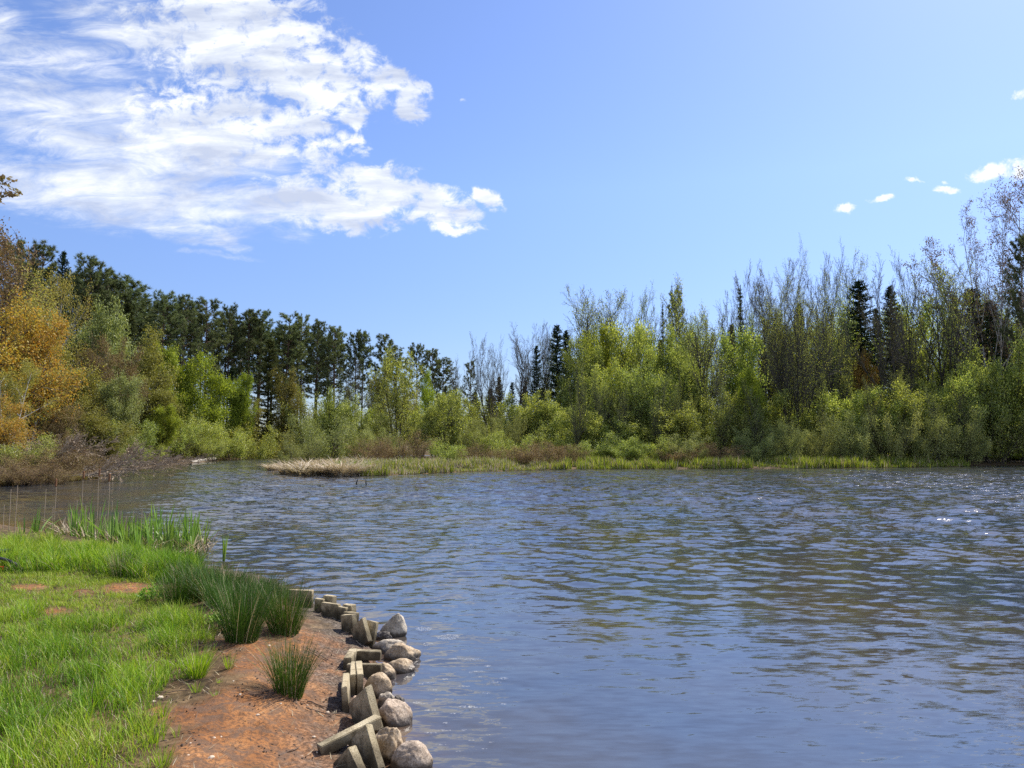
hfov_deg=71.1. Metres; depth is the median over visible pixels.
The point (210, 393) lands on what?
spruce tree
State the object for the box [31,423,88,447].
fallen branch
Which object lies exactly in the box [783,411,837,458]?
willow shrub
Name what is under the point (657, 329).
bare tree
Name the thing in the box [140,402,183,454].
shrub tree
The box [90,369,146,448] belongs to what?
pale tree
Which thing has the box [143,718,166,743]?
grass tuft
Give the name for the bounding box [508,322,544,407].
bare tree
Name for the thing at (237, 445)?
green shrub
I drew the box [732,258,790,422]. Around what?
bare tree
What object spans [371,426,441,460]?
brown shrub
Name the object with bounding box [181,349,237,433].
bright tree
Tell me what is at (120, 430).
willow shrub
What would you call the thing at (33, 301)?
golden birch
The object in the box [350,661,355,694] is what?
concrete block
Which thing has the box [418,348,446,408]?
red pine
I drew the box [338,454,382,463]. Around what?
sedge tussock
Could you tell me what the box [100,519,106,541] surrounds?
cattail
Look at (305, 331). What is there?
red pine
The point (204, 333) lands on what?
red pine
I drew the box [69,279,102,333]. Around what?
red pine
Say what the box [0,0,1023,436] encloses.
sky
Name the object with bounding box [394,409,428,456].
alder shrub
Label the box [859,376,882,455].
sapling
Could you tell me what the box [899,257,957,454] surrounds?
bare tree
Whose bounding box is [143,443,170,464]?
green shrub
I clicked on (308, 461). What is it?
sedge tussock
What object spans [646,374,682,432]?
leafy tree
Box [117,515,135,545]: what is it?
cattail
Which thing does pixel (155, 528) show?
cattail
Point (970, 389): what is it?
alder shrub
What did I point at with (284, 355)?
red pine
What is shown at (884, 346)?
leafless tree
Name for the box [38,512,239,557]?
reed litter
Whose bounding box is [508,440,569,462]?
brown shrub
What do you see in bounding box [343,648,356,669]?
concrete block
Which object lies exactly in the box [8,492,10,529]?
dry cattail
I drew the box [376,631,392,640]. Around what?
boulder
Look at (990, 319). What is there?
spruce tree
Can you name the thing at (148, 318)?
red pine
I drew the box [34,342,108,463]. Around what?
olive tree
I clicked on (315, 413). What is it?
green shrub
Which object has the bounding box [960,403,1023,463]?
green shrub
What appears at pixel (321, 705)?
twig
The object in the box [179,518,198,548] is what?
cattail
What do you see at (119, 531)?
cattail
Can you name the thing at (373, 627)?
concrete block
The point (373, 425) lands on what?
alder shrub
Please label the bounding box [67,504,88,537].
cattail
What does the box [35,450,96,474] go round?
brown shrub
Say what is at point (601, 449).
green shrub
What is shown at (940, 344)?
half leafed tree
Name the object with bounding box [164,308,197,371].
red pine
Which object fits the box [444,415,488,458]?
willow shrub
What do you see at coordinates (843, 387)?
budding tree
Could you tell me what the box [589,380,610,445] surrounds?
sapling
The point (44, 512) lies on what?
dry cattail
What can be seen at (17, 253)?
red pine
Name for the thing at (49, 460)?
brown shrub
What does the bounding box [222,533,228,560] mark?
cattail
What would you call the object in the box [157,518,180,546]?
cattail
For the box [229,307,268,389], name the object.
red pine
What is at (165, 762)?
grass tuft
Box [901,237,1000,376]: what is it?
birch tree
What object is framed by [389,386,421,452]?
olive tree
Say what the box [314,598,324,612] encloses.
concrete block
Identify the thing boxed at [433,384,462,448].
alder shrub
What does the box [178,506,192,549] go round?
cattail
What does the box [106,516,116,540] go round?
cattail
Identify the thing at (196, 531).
cattail
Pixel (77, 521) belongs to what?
cattail
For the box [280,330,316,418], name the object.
red pine
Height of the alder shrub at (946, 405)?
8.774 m
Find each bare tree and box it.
[182,344,201,408]
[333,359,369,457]
[444,360,461,429]
[460,380,472,432]
[461,331,502,431]
[481,334,513,437]
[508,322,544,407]
[512,322,551,406]
[537,325,555,402]
[641,304,667,366]
[709,258,765,452]
[727,271,768,375]
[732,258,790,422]
[748,257,817,414]
[751,232,852,456]
[800,239,856,424]
[836,253,908,454]
[877,247,931,445]
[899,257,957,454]
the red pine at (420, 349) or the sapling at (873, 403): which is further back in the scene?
the red pine at (420, 349)
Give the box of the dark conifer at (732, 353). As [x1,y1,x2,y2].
[719,324,736,451]
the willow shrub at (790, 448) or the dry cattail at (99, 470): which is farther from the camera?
the willow shrub at (790, 448)
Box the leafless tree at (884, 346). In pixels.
[879,306,897,392]
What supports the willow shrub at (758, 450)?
on the ground at (226, 714)
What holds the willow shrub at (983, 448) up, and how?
on the ground at (226, 714)
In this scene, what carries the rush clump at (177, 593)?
on the ground at (226, 714)
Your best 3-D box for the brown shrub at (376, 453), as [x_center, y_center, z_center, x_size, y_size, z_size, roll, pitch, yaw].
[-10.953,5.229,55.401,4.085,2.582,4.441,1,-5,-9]
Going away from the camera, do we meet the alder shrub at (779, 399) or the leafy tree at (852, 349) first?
the alder shrub at (779, 399)
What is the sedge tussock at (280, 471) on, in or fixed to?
on the ground at (226, 714)
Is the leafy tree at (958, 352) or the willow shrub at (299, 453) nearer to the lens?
the willow shrub at (299, 453)
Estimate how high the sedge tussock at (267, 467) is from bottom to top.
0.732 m
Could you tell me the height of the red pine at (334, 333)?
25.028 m
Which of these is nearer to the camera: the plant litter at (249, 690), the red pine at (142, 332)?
the plant litter at (249, 690)
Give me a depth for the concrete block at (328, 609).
8.09 m
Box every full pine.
[460,360,482,436]
[663,287,689,400]
[995,233,1023,388]
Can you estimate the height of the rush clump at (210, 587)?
0.443 m
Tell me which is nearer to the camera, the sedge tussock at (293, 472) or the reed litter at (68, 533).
the reed litter at (68, 533)
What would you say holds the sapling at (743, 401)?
on the ground at (226, 714)
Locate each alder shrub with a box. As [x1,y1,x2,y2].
[176,393,223,455]
[315,382,356,458]
[332,392,381,457]
[368,400,410,446]
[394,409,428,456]
[407,388,471,456]
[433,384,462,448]
[461,389,499,444]
[489,388,541,449]
[520,388,566,456]
[539,400,580,453]
[557,403,614,451]
[587,412,642,457]
[615,405,685,457]
[650,400,714,450]
[696,390,763,457]
[762,385,812,455]
[806,387,867,459]
[839,384,906,454]
[864,370,937,456]
[883,376,961,456]
[918,365,990,459]
[938,348,1018,461]
[955,327,1023,461]
[991,351,1023,457]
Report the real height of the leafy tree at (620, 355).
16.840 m
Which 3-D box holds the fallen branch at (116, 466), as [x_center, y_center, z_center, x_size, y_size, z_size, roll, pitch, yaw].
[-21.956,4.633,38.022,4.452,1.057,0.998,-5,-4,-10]
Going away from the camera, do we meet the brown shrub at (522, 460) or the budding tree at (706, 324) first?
the brown shrub at (522, 460)
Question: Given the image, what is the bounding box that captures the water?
[0,455,1023,767]
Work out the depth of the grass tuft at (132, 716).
4.45 m
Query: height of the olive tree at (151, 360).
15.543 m
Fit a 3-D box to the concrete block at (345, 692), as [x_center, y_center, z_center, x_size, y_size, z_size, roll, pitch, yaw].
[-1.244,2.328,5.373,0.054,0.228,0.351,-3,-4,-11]
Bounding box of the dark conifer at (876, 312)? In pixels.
[868,308,890,395]
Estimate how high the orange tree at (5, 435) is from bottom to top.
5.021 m
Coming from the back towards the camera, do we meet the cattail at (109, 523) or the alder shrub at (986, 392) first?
the alder shrub at (986, 392)
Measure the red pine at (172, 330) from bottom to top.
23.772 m
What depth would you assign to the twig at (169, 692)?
5.04 m
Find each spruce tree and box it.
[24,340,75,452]
[36,251,80,435]
[194,372,227,445]
[222,367,246,453]
[506,382,518,421]
[524,345,546,445]
[541,325,571,412]
[551,330,575,393]
[825,279,892,446]
[871,285,924,454]
[945,288,1006,458]
[976,301,1012,390]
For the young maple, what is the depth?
11.57 m
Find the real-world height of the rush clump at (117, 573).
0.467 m
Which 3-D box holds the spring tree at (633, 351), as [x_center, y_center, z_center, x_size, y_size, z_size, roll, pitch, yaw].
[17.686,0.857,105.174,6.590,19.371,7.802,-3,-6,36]
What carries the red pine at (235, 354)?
on the ground at (226, 714)
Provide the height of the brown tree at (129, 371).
12.101 m
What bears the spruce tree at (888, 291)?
on the ground at (226, 714)
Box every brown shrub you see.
[0,451,53,473]
[0,462,32,485]
[0,462,62,485]
[3,445,79,475]
[17,462,82,484]
[23,439,80,472]
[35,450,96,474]
[70,448,127,476]
[345,438,394,459]
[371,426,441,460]
[456,440,507,460]
[491,446,536,464]
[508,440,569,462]
[553,443,594,461]
[652,446,697,462]
[690,442,749,459]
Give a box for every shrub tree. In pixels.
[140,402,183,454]
[229,394,265,457]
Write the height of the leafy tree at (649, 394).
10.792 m
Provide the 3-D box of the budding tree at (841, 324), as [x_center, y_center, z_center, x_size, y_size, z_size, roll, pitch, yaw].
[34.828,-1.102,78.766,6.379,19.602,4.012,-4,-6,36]
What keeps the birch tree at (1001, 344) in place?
on the ground at (226, 714)
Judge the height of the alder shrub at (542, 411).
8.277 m
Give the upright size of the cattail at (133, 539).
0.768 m
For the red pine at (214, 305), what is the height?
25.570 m
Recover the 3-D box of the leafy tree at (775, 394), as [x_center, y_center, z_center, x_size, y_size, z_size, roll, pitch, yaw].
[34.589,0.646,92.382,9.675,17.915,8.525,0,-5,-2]
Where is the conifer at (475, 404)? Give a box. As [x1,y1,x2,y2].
[462,391,482,439]
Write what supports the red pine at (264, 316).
on the ground at (226, 714)
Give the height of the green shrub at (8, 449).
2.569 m
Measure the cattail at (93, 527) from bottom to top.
1.109 m
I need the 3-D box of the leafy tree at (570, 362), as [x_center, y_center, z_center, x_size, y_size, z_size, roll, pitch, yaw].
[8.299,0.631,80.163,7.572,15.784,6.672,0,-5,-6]
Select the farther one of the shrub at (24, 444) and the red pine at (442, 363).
the red pine at (442, 363)
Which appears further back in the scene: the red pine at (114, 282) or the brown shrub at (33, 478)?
the red pine at (114, 282)
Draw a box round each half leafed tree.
[537,325,575,400]
[694,327,722,406]
[931,288,962,446]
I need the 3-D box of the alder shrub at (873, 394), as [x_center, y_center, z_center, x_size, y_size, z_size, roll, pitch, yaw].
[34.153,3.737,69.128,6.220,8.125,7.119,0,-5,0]
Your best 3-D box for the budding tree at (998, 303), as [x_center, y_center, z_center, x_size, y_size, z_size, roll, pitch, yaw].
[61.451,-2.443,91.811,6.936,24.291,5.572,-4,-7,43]
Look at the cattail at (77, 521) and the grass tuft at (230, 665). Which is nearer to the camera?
the grass tuft at (230, 665)
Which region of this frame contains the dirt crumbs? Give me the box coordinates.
[156,633,340,758]
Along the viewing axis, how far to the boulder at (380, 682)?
5.71 m
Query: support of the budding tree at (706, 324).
on the ground at (226, 714)
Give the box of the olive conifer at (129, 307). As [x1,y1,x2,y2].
[119,303,144,431]
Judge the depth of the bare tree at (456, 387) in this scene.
109.11 m
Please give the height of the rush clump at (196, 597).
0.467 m
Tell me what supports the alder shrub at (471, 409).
on the ground at (226, 714)
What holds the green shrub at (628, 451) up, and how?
on the ground at (226, 714)
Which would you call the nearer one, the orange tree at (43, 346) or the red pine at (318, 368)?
the orange tree at (43, 346)
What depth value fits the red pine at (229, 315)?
118.60 m
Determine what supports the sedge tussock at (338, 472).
on the ground at (226, 714)
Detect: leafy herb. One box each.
[136,581,162,602]
[203,609,229,631]
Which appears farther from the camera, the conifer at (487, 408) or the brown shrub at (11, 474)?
the conifer at (487, 408)
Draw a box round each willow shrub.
[94,426,138,469]
[120,438,148,467]
[257,409,293,454]
[276,432,322,465]
[286,411,359,461]
[341,417,374,460]
[364,424,403,460]
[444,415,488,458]
[476,412,527,449]
[656,431,711,461]
[730,426,777,461]
[765,413,809,458]
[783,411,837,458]
[827,408,877,460]
[860,408,923,461]
[894,410,962,461]
[920,404,994,464]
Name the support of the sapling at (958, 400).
on the ground at (226, 714)
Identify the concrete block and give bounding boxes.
[287,589,313,607]
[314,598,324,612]
[317,715,380,754]
[321,602,340,618]
[323,595,336,602]
[333,745,365,767]
[338,606,348,619]
[340,614,356,633]
[341,673,350,712]
[343,603,355,611]
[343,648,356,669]
[344,611,358,621]
[346,663,381,677]
[348,685,382,733]
[348,724,384,767]
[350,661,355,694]
[351,617,371,644]
[355,661,362,694]
[357,649,381,660]
[367,620,378,646]
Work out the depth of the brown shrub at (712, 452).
62.55 m
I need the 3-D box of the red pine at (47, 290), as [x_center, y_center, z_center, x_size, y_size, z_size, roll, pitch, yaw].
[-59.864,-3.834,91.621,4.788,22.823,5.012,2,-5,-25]
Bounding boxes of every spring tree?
[624,330,647,386]
[682,315,710,376]
[754,311,794,394]
[828,294,877,394]
[880,287,936,371]
[974,290,1020,361]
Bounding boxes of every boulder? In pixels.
[364,672,392,697]
[371,639,405,653]
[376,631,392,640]
[376,727,402,762]
[377,692,393,707]
[379,698,412,727]
[380,613,406,636]
[382,662,395,679]
[384,643,420,660]
[389,658,414,673]
[390,740,432,767]
[394,695,404,701]
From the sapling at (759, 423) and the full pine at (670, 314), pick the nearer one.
the sapling at (759, 423)
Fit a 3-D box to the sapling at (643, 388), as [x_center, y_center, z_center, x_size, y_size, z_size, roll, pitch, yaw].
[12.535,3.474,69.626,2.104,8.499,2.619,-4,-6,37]
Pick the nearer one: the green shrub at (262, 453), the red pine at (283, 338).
the green shrub at (262, 453)
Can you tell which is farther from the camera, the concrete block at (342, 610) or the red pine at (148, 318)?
the red pine at (148, 318)
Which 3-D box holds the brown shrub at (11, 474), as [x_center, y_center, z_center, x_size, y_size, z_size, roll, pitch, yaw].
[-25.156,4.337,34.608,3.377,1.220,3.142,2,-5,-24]
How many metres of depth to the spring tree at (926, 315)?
112.26 m
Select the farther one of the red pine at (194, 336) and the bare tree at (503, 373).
the red pine at (194, 336)
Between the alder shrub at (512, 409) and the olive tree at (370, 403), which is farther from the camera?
the olive tree at (370, 403)
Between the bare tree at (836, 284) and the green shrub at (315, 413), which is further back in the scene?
the green shrub at (315, 413)
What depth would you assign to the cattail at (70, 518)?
15.41 m
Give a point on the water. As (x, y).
(714, 619)
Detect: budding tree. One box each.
[561,283,632,395]
[562,285,637,373]
[624,281,663,365]
[660,274,727,396]
[670,293,740,450]
[733,302,761,384]
[800,249,877,415]
[801,291,858,413]
[809,303,860,455]
[897,253,981,396]
[967,282,1016,378]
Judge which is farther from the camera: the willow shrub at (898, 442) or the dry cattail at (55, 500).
the willow shrub at (898, 442)
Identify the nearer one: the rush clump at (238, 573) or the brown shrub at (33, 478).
the rush clump at (238, 573)
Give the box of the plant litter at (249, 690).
[5,600,371,767]
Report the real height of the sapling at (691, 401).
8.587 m
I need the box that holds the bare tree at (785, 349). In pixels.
[751,232,852,456]
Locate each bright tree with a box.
[149,341,206,453]
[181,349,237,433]
[223,370,258,458]
[414,368,436,456]
[579,318,618,413]
[733,364,769,431]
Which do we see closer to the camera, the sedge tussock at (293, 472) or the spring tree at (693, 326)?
the sedge tussock at (293, 472)
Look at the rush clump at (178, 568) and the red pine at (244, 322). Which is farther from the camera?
the red pine at (244, 322)
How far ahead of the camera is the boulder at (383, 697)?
5.48 m
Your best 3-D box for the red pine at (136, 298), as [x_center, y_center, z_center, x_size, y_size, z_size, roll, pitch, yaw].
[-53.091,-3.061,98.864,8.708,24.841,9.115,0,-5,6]
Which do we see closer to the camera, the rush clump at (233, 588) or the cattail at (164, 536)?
the rush clump at (233, 588)
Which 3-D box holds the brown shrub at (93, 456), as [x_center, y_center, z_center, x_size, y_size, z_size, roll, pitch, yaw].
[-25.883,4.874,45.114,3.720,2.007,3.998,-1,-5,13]
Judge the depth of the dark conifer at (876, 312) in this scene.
112.37 m
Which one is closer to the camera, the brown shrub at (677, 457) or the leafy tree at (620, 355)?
the brown shrub at (677, 457)
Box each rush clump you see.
[98,543,149,578]
[140,556,183,576]
[146,564,218,605]
[161,557,205,581]
[165,562,234,602]
[176,565,255,606]
[179,572,293,643]
[180,559,232,585]
[202,562,258,591]
[203,574,265,619]
[230,573,303,613]
[236,566,287,593]
[245,574,334,636]
[245,626,335,700]
[258,575,297,604]
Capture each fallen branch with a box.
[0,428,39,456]
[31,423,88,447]
[35,432,105,467]
[46,435,93,454]
[51,429,119,469]
[59,454,133,472]
[69,459,143,480]
[81,446,160,480]
[95,453,202,479]
[117,440,171,473]
[121,453,199,470]
[180,453,217,464]
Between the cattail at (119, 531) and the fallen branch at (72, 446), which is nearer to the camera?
the cattail at (119, 531)
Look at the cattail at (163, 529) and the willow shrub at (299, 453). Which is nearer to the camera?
the cattail at (163, 529)
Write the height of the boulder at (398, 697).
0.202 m
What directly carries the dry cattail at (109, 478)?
on the ground at (226, 714)
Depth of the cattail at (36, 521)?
14.34 m
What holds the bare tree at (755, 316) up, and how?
on the ground at (226, 714)
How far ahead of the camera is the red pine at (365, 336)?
139.35 m
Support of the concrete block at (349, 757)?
on the ground at (226, 714)
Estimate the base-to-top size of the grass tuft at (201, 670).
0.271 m
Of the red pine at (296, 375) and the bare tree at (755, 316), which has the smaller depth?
the bare tree at (755, 316)
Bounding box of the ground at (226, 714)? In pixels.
[0,436,1023,767]
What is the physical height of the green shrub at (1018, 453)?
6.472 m
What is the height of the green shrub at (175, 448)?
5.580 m
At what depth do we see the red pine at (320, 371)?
151.02 m
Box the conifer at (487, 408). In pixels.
[481,392,500,442]
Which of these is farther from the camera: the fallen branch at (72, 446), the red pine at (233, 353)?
the red pine at (233, 353)
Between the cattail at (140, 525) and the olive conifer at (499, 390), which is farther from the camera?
the olive conifer at (499, 390)
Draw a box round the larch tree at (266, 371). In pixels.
[246,339,293,445]
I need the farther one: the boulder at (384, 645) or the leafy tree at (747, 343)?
the leafy tree at (747, 343)
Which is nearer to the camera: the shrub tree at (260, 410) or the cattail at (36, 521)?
the cattail at (36, 521)
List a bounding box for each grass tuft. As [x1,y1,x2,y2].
[107,687,143,708]
[122,702,147,726]
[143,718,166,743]
[148,742,180,767]
[151,698,169,716]
[170,721,181,737]
[174,640,223,679]
[187,681,203,692]
[222,652,238,668]
[1003,452,1023,460]
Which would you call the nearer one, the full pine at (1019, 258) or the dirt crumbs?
the dirt crumbs
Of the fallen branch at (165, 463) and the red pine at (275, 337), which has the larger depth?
the red pine at (275, 337)
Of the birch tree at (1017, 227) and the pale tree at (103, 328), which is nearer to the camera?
the pale tree at (103, 328)
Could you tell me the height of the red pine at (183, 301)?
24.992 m
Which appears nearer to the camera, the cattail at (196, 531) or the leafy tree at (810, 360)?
the cattail at (196, 531)
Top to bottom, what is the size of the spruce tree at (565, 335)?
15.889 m
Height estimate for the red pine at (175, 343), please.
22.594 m
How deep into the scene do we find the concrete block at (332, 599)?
8.36 m
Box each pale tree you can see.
[47,294,149,412]
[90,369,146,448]
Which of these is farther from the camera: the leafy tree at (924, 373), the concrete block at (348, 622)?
the leafy tree at (924, 373)
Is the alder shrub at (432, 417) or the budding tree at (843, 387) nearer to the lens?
the alder shrub at (432, 417)
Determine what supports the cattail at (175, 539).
in the water
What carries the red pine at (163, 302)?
on the ground at (226, 714)
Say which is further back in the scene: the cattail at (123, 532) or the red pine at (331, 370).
the red pine at (331, 370)
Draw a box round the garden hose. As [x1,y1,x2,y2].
[0,557,20,567]
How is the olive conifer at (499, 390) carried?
on the ground at (226, 714)
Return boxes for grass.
[0,454,293,485]
[0,526,220,767]
[297,456,583,468]
[354,454,568,475]
[551,453,970,468]
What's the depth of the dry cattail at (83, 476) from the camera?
15.11 m
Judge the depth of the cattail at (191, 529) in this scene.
13.43 m
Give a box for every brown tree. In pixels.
[0,217,56,448]
[33,403,85,448]
[75,332,151,459]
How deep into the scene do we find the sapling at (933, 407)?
66.24 m
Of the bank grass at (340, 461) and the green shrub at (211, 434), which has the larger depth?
the green shrub at (211, 434)
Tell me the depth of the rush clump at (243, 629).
6.27 m
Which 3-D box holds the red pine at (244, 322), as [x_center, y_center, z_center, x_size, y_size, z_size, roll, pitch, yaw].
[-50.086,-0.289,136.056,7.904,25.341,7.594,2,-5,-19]
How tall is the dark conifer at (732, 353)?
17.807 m
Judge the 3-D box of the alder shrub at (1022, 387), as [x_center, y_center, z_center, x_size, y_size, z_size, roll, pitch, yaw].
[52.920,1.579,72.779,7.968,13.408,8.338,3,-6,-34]
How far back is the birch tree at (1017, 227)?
88.36 m
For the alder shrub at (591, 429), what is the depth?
67.60 m
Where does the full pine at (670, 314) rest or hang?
on the ground at (226, 714)
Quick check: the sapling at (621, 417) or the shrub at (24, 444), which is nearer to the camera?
the shrub at (24, 444)
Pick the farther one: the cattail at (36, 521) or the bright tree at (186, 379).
the bright tree at (186, 379)
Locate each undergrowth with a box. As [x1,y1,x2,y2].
[1,398,386,458]
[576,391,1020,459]
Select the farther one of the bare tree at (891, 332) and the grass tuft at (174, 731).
the bare tree at (891, 332)
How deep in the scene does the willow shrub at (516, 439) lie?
71.25 m
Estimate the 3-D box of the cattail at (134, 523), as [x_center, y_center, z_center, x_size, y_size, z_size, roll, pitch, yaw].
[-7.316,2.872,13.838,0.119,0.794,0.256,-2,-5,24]
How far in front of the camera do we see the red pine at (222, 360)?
131.64 m
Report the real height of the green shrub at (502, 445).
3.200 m
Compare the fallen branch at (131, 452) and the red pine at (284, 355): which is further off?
the red pine at (284, 355)
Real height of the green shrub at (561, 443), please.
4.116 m
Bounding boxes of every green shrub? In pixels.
[0,432,62,469]
[63,417,124,467]
[125,418,160,458]
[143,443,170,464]
[153,415,204,457]
[177,412,223,458]
[193,436,229,460]
[206,420,250,459]
[231,421,280,458]
[277,386,340,456]
[427,437,469,459]
[465,429,507,457]
[483,430,539,457]
[531,425,581,456]
[566,430,628,459]
[605,436,649,460]
[629,434,680,460]
[683,405,746,457]
[726,399,786,456]
[790,388,837,456]
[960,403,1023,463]
[993,411,1023,462]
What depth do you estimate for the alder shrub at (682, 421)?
67.42 m
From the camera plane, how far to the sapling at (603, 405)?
70.19 m
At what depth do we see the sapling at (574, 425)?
66.20 m
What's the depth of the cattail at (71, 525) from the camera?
14.58 m
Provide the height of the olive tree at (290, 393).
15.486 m
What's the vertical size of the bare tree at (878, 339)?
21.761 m
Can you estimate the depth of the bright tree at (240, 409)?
99.60 m
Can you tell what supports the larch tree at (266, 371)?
on the ground at (226, 714)
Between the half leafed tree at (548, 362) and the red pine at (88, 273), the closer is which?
the red pine at (88, 273)
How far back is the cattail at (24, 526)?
14.12 m
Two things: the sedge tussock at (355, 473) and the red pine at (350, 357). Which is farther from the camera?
the red pine at (350, 357)
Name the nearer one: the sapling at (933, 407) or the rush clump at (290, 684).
the rush clump at (290, 684)
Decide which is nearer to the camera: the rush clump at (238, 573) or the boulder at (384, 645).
the boulder at (384, 645)
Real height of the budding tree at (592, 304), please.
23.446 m
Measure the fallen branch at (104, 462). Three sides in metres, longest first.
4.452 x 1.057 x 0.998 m
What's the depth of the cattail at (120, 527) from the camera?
13.60 m
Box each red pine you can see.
[0,238,42,331]
[21,266,53,302]
[22,239,69,423]
[26,266,57,369]
[60,251,118,365]
[63,268,87,365]
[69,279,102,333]
[81,268,131,359]
[88,274,152,365]
[106,279,165,369]
[134,305,153,360]
[139,289,186,365]
[141,301,180,381]
[156,315,186,377]
[163,293,207,388]
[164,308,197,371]
[178,309,209,373]
[180,295,232,407]
[186,318,219,389]
[202,319,238,391]
[209,311,241,420]
[211,302,249,412]
[222,325,254,395]
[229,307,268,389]
[232,316,264,379]
[237,322,275,423]
[241,309,282,442]
[257,330,287,416]
[263,326,299,415]
[267,309,307,420]
[273,333,307,403]
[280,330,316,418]
[285,313,320,423]
[296,330,337,415]
[303,318,330,409]
[307,338,347,401]
[316,325,350,407]
[317,333,353,408]
[339,329,373,440]
[350,329,375,415]
[371,333,402,401]
[385,346,410,445]
[404,342,430,408]
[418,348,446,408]
[430,356,458,400]
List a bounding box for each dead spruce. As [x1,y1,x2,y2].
[659,302,665,362]
[736,285,745,380]
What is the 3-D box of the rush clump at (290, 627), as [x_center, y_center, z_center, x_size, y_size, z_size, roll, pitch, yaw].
[-2.137,2.102,6.817,0.913,0.570,0.947,0,-5,0]
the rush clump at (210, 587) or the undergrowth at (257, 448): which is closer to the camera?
the rush clump at (210, 587)
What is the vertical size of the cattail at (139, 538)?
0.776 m
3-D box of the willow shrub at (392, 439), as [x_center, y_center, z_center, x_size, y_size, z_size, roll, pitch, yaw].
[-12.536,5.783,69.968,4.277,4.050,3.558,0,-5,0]
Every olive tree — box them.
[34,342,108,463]
[52,393,140,467]
[124,321,183,434]
[128,370,187,454]
[261,363,318,454]
[361,359,393,443]
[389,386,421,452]
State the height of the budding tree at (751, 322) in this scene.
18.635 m
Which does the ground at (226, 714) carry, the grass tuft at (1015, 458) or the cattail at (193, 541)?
the grass tuft at (1015, 458)
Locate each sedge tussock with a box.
[256,459,311,473]
[259,462,283,469]
[263,458,335,474]
[283,462,350,475]
[285,457,324,464]
[292,461,366,475]
[314,456,367,476]
[322,460,380,475]
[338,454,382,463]
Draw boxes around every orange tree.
[0,280,87,420]
[0,300,92,447]
[0,391,49,451]
[850,349,881,457]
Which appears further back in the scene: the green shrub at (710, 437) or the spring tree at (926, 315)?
the spring tree at (926, 315)
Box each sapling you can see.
[568,358,594,453]
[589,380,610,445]
[590,368,615,428]
[613,390,628,458]
[629,379,647,433]
[649,368,672,458]
[668,388,683,446]
[673,375,700,425]
[704,369,732,454]
[730,389,749,452]
[741,376,766,445]
[813,370,829,447]
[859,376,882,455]
[888,364,915,421]
[922,386,949,462]
[948,379,970,462]
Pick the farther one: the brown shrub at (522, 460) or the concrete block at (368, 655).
the brown shrub at (522, 460)
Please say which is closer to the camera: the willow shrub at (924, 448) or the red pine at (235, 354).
the willow shrub at (924, 448)
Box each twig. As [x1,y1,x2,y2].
[145,690,188,693]
[307,701,337,710]
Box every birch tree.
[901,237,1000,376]
[928,181,1023,374]
[979,165,1023,360]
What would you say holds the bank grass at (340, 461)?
on the ground at (226, 714)
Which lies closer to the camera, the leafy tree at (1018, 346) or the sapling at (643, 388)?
the sapling at (643, 388)
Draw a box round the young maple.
[0,174,22,203]
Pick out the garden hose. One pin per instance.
(6, 559)
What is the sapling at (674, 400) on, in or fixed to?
on the ground at (226, 714)
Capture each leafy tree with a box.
[363,341,425,448]
[546,374,588,455]
[556,321,610,455]
[572,353,639,458]
[600,354,674,459]
[605,317,660,414]
[625,321,667,411]
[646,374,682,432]
[655,319,710,418]
[662,341,711,432]
[711,324,771,455]
[758,326,810,419]
[788,318,828,422]
[834,317,879,393]
[876,309,939,405]
[915,314,964,407]
[936,305,988,393]
[1006,318,1023,373]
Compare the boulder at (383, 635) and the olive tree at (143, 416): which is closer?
the boulder at (383, 635)
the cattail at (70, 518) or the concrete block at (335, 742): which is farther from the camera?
the cattail at (70, 518)
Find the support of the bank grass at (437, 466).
on the ground at (226, 714)
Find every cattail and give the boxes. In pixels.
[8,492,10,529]
[9,514,36,532]
[14,485,17,532]
[32,505,61,531]
[43,493,45,531]
[52,503,78,536]
[53,479,56,530]
[65,506,88,537]
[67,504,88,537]
[67,507,75,525]
[80,494,104,538]
[80,516,91,538]
[81,471,84,520]
[82,500,109,540]
[83,501,120,544]
[83,519,100,538]
[96,469,100,525]
[99,508,135,543]
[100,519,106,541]
[106,474,110,537]
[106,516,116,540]
[114,524,138,547]
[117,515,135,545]
[117,521,122,540]
[119,525,150,547]
[121,520,149,543]
[129,515,139,535]
[132,513,148,533]
[134,524,142,550]
[135,510,159,539]
[139,503,188,551]
[141,514,153,545]
[142,502,163,544]
[144,512,165,546]
[146,529,159,548]
[149,510,182,551]
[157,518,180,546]
[173,521,180,549]
[175,529,186,551]
[177,528,188,547]
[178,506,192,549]
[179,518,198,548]
[182,511,198,549]
[188,508,207,548]
[189,519,217,546]
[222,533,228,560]
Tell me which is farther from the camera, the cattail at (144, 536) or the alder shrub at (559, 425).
the alder shrub at (559, 425)
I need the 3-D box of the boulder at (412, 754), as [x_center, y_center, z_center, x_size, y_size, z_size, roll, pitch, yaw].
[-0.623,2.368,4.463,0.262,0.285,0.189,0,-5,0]
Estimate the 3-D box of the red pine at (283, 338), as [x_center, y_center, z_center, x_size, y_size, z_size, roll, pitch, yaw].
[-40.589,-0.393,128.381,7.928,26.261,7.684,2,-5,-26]
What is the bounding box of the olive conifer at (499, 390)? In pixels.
[488,377,507,427]
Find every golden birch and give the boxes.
[0,263,105,448]
[0,357,62,449]
[40,263,98,412]
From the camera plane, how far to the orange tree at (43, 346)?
50.03 m
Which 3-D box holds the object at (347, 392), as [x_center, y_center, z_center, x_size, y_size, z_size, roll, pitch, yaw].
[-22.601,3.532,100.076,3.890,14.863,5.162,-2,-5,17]
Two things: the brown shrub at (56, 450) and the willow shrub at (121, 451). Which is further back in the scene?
the willow shrub at (121, 451)
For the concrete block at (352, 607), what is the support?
on the ground at (226, 714)
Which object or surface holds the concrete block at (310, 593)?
on the ground at (226, 714)

